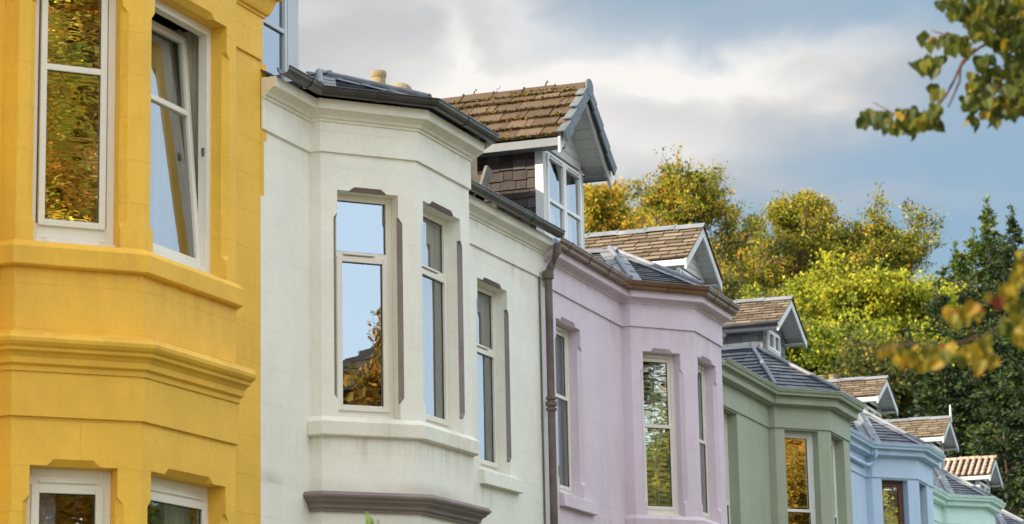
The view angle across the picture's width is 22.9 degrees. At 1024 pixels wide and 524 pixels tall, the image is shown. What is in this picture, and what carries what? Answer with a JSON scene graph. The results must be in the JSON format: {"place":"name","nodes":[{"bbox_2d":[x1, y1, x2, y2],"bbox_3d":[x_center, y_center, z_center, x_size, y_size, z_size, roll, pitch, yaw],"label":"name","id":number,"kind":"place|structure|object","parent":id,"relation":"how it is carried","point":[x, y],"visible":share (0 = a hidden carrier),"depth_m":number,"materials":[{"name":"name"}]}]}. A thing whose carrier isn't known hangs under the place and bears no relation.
{"place":"outdoors","nodes":[
{"label":"outdoors","id":0,"kind":"place"},
{"bbox_2d":[0,0,282,523],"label":"terraced house","id":1,"kind":"structure","parent":0,"point":[132,134],"depth_m":17.68,"materials":[{"name":"yellow paint"}]},
{"bbox_2d":[27,467,110,523],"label":"window","id":2,"kind":"structure","parent":1,"relation":"in","point":[44,483],"depth_m":17.17,"materials":[{"name":"beige plastic"}]},
{"bbox_2d":[32,0,115,246],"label":"window","id":3,"kind":"structure","parent":1,"relation":"in","point":[76,52],"depth_m":17.65,"materials":[{"name":"beige plastic"}]},
{"bbox_2d":[150,476,207,523],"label":"window","id":4,"kind":"structure","parent":1,"relation":"in","point":[177,497],"depth_m":18.15,"materials":[{"name":"beige plastic"}]},
{"bbox_2d":[150,0,211,274],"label":"window","id":5,"kind":"structure","parent":1,"relation":"in","point":[180,159],"depth_m":18.89,"materials":[{"name":"beige plastic"}]},
{"bbox_2d":[189,509,196,523],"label":"window","id":6,"kind":"structure","parent":1,"relation":"in","point":[192,513],"depth_m":19.02,"materials":[{"name":"glass"}]},
{"bbox_2d":[261,0,565,523],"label":"terraced house","id":7,"kind":"structure","parent":0,"point":[366,182],"depth_m":22.07,"materials":[{"name":"white paint"}]},
{"bbox_2d":[336,194,395,419],"bbox_3d":[-1.304,0.394,21.925,0.580,1.980,0.120,5,-13,-27],"label":"window","id":8,"kind":"structure","parent":7,"relation":"in","point":[384,260],"depth_m":21.94,"materials":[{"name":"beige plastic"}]},
{"bbox_2d":[421,210,448,428],"bbox_3d":[-0.733,0.543,22.712,0.184,1.980,1.118,-6,-12,21],"label":"window","id":9,"kind":"structure","parent":7,"relation":"in","point":[434,263],"depth_m":22.85,"materials":[{"name":"beige plastic"}]},
{"bbox_2d":[477,285,500,472],"bbox_3d":[-0.305,1.225,26.217,0.172,1.950,1.079,-6,-12,21],"label":"window","id":10,"kind":"structure","parent":7,"relation":"in","point":[486,354],"depth_m":26.36,"materials":[{"name":"beige plastic"}]},
{"bbox_2d":[342,70,739,523],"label":"terraced house","id":11,"kind":"structure","parent":0,"point":[633,344],"depth_m":29.62,"materials":[{"name":"pink paint"}]},
{"bbox_2d":[555,325,576,496],"bbox_3d":[0.498,1.653,28.243,0.141,1.930,0.860,-5,-12,19],"label":"window","id":12,"kind":"structure","parent":11,"relation":"in","point":[561,339],"depth_m":28.55,"materials":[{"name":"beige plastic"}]},
{"bbox_2d":[641,353,680,515],"bbox_3d":[1.740,2.082,30.370,0.535,1.970,0.143,5,-13,-29],"label":"window","id":13,"kind":"structure","parent":11,"relation":"in","point":[655,508],"depth_m":30.42,"materials":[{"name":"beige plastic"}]},
{"bbox_2d":[697,364,709,519],"bbox_3d":[2.296,2.228,31.139,0.172,1.970,1.079,-5,-12,19],"label":"window","id":14,"kind":"structure","parent":11,"relation":"in","point":[701,370],"depth_m":31.35,"materials":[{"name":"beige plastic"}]},
{"bbox_2d":[298,0,1023,292],"label":"sky","id":15,"kind":"structure","parent":0,"point":[776,91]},
{"bbox_2d":[585,223,865,523],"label":"terraced house","id":16,"kind":"structure","parent":0,"point":[787,436],"depth_m":36.76,"materials":[{"name":"green paint"}]},
{"bbox_2d":[724,413,730,523],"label":"window","id":17,"kind":"structure","parent":16,"relation":"in","point":[725,415],"depth_m":35.05,"materials":[{"name":"beige plastic"}]},
{"bbox_2d":[784,431,815,523],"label":"window","id":18,"kind":"structure","parent":16,"relation":"in","point":[798,445],"depth_m":37.10,"materials":[{"name":"white plastic"}]},
{"bbox_2d":[831,439,837,523],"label":"window","id":19,"kind":"structure","parent":16,"relation":"in","point":[832,441],"depth_m":38.10,"materials":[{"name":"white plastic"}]},
{"bbox_2d":[722,295,945,523],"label":"terraced house","id":20,"kind":"structure","parent":0,"point":[892,467],"depth_m":43.16,"materials":[{"name":"blue paint"},{"name":"grey slate"},{"name":"brown slate"}]},
{"bbox_2d":[882,480,904,523],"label":"window","id":21,"kind":"structure","parent":20,"relation":"in","point":[892,491],"depth_m":43.46,"materials":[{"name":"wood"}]},
{"bbox_2d":[827,375,1005,523],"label":"terraced house","id":22,"kind":"structure","parent":0,"point":[957,500],"depth_m":49.74,"materials":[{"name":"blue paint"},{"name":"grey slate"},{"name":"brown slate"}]},
{"bbox_2d":[813,373,1023,523],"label":"terraced house","id":23,"kind":"structure","parent":0,"point":[938,432],"depth_m":54.88,"materials":[{"name":"brown tile"}]},
{"bbox_2d":[855,0,1023,376],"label":"lime tree","id":24,"kind":"object","parent":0,"point":[1003,20],"visible":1,"depth_m":9.06,"materials":[{"name":"green plant"}]},
{"bbox_2d":[944,455,1003,492],"bbox_3d":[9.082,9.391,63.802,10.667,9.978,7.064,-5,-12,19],"label":"dormer","id":25,"kind":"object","parent":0,"point":[983,472],"depth_m":60.76,"materials":[{"name":"brown tile"}]},
{"bbox_3d":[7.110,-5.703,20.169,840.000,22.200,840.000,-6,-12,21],"label":"ground","id":26,"kind":"structure","parent":0,"visible":0},
{"bbox_2d":[365,511,378,523],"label":"garden plant","id":27,"kind":"object","parent":26,"relation":"on","point":[368,520],"visible":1,"depth_m":9.48,"materials":[{"name":"green plant"}]},
{"bbox_2d":[583,175,645,233],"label":"broadleaf tree","id":28,"kind":"object","parent":26,"relation":"on","point":[602,201],"visible":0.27,"depth_m":130.49,"materials":[{"name":"yellow plant"}]},
{"bbox_2d":[624,194,660,229],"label":"broadleaf tree","id":29,"kind":"object","parent":26,"relation":"on","point":[645,223],"visible":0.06,"depth_m":151.79,"materials":[{"name":"yellow plant"}]},
{"bbox_2d":[621,143,785,296],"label":"broadleaf tree","id":30,"kind":"object","parent":26,"relation":"on","point":[674,192],"visible":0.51,"depth_m":137.06,"materials":[{"name":"green plant"}]},
{"bbox_2d":[678,222,756,298],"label":"broadleaf tree","id":31,"kind":"object","parent":26,"relation":"on","point":[723,264],"depth_m":127.05,"materials":[{"name":"green plant"}]},
{"bbox_2d":[710,227,739,259],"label":"broadleaf tree","id":32,"kind":"object","parent":26,"relation":"on","point":[716,244],"depth_m":162.85,"materials":[{"name":"green plant"}]},
{"bbox_2d":[714,262,792,299],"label":"broadleaf tree","id":33,"kind":"object","parent":26,"relation":"on","point":[730,289],"visible":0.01,"depth_m":119.18,"materials":[{"name":"green plant"}]},
{"bbox_2d":[713,209,809,293],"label":"broadleaf tree","id":34,"kind":"object","parent":26,"relation":"on","point":[749,218],"visible":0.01,"depth_m":152.04,"materials":[{"name":"green plant"}]},
{"bbox_2d":[730,272,827,321],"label":"broadleaf tree","id":35,"kind":"object","parent":26,"relation":"on","point":[795,284],"visible":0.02,"depth_m":113.47,"materials":[{"name":"green plant"}]},
{"bbox_2d":[741,184,863,294],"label":"broadleaf tree","id":36,"kind":"object","parent":26,"relation":"on","point":[801,211],"visible":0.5,"depth_m":141.21,"materials":[{"name":"green plant"}]},
{"bbox_2d":[799,217,918,278],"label":"broadleaf tree","id":37,"kind":"object","parent":26,"relation":"on","point":[849,234],"depth_m":152.00,"materials":[{"name":"green plant"}]},
{"bbox_2d":[784,291,969,393],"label":"broadleaf tree","id":38,"kind":"object","parent":26,"relation":"on","point":[811,358],"visible":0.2,"depth_m":97.79,"materials":[{"name":"green plant"}]},
{"bbox_2d":[814,181,951,279],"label":"broadleaf tree","id":39,"kind":"object","parent":26,"relation":"on","point":[882,238],"visible":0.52,"depth_m":140.12,"materials":[{"name":"green plant"}]},
{"bbox_2d":[781,248,1007,392],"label":"broadleaf tree","id":40,"kind":"object","parent":26,"relation":"on","point":[882,294],"visible":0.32,"depth_m":109.77,"materials":[{"name":"green plant"}]},
{"bbox_2d":[814,326,989,451],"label":"broadleaf tree","id":41,"kind":"object","parent":26,"relation":"on","point":[865,360],"visible":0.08,"depth_m":89.95,"materials":[{"name":"green plant"}]},
{"bbox_2d":[897,325,953,422],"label":"conifer tree","id":42,"kind":"object","parent":26,"relation":"on","point":[908,338],"visible":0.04,"depth_m":91.82,"materials":[{"name":"green plant"}]},
{"bbox_2d":[872,279,1002,331],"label":"broadleaf tree","id":43,"kind":"object","parent":26,"relation":"on","point":[976,325],"visible":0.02,"depth_m":116.80,"materials":[{"name":"green plant"}]},
{"bbox_2d":[904,361,975,457],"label":"conifer tree","id":44,"kind":"object","parent":26,"relation":"on","point":[932,397],"visible":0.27,"depth_m":85.36,"materials":[{"name":"green plant"}]},
{"bbox_2d":[913,279,994,432],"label":"conifer tree","id":45,"kind":"object","parent":26,"relation":"on","point":[934,307],"visible":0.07,"depth_m":104.08,"materials":[{"name":"green plant"}]},
{"bbox_2d":[932,240,997,374],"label":"conifer tree","id":46,"kind":"object","parent":26,"relation":"on","point":[955,262],"visible":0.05,"depth_m":116.15,"materials":[{"name":"green plant"}]},
{"bbox_2d":[928,274,1019,441],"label":"conifer tree","id":47,"kind":"object","parent":26,"relation":"on","point":[962,299],"visible":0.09,"depth_m":99.85,"materials":[{"name":"green plant"}]},
{"bbox_2d":[955,227,1001,312],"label":"conifer tree","id":48,"kind":"object","parent":26,"relation":"on","point":[979,249],"visible":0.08,"depth_m":119.04,"materials":[{"name":"green plant"}]},
{"bbox_2d":[945,318,1023,508],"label":"conifer tree","id":49,"kind":"object","parent":26,"relation":"on","point":[998,347],"visible":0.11,"depth_m":85.19,"materials":[{"name":"green plant"}]},
{"bbox_2d":[969,194,1006,324],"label":"conifer tree","id":50,"kind":"object","parent":26,"relation":"on","point":[987,225],"visible":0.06,"depth_m":120.28,"materials":[{"name":"green plant"}]},
{"bbox_2d":[959,272,1023,502],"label":"conifer tree","id":51,"kind":"object","parent":26,"relation":"on","point":[1006,315],"visible":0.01,"depth_m":97.20,"materials":[{"name":"green plant"}]},
{"bbox_2d":[965,308,1023,519],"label":"conifer tree","id":52,"kind":"object","parent":26,"relation":"on","point":[1011,377],"visible":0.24,"depth_m":82.78,"materials":[{"name":"green plant"}]},
{"bbox_2d":[967,369,1023,518],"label":"conifer tree","id":53,"kind":"object","parent":26,"relation":"on","point":[1002,407],"visible":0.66,"depth_m":76.75,"materials":[{"name":"green plant"}]},
{"bbox_2d":[974,235,1022,361],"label":"conifer tree","id":54,"kind":"object","parent":26,"relation":"on","point":[1006,253],"visible":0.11,"depth_m":115.60,"materials":[{"name":"green plant"}]},
{"bbox_2d":[1000,204,1023,280],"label":"conifer tree","id":55,"kind":"object","parent":26,"relation":"on","point":[1013,228],"visible":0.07,"depth_m":121.87,"materials":[{"name":"green plant"}]}
]}

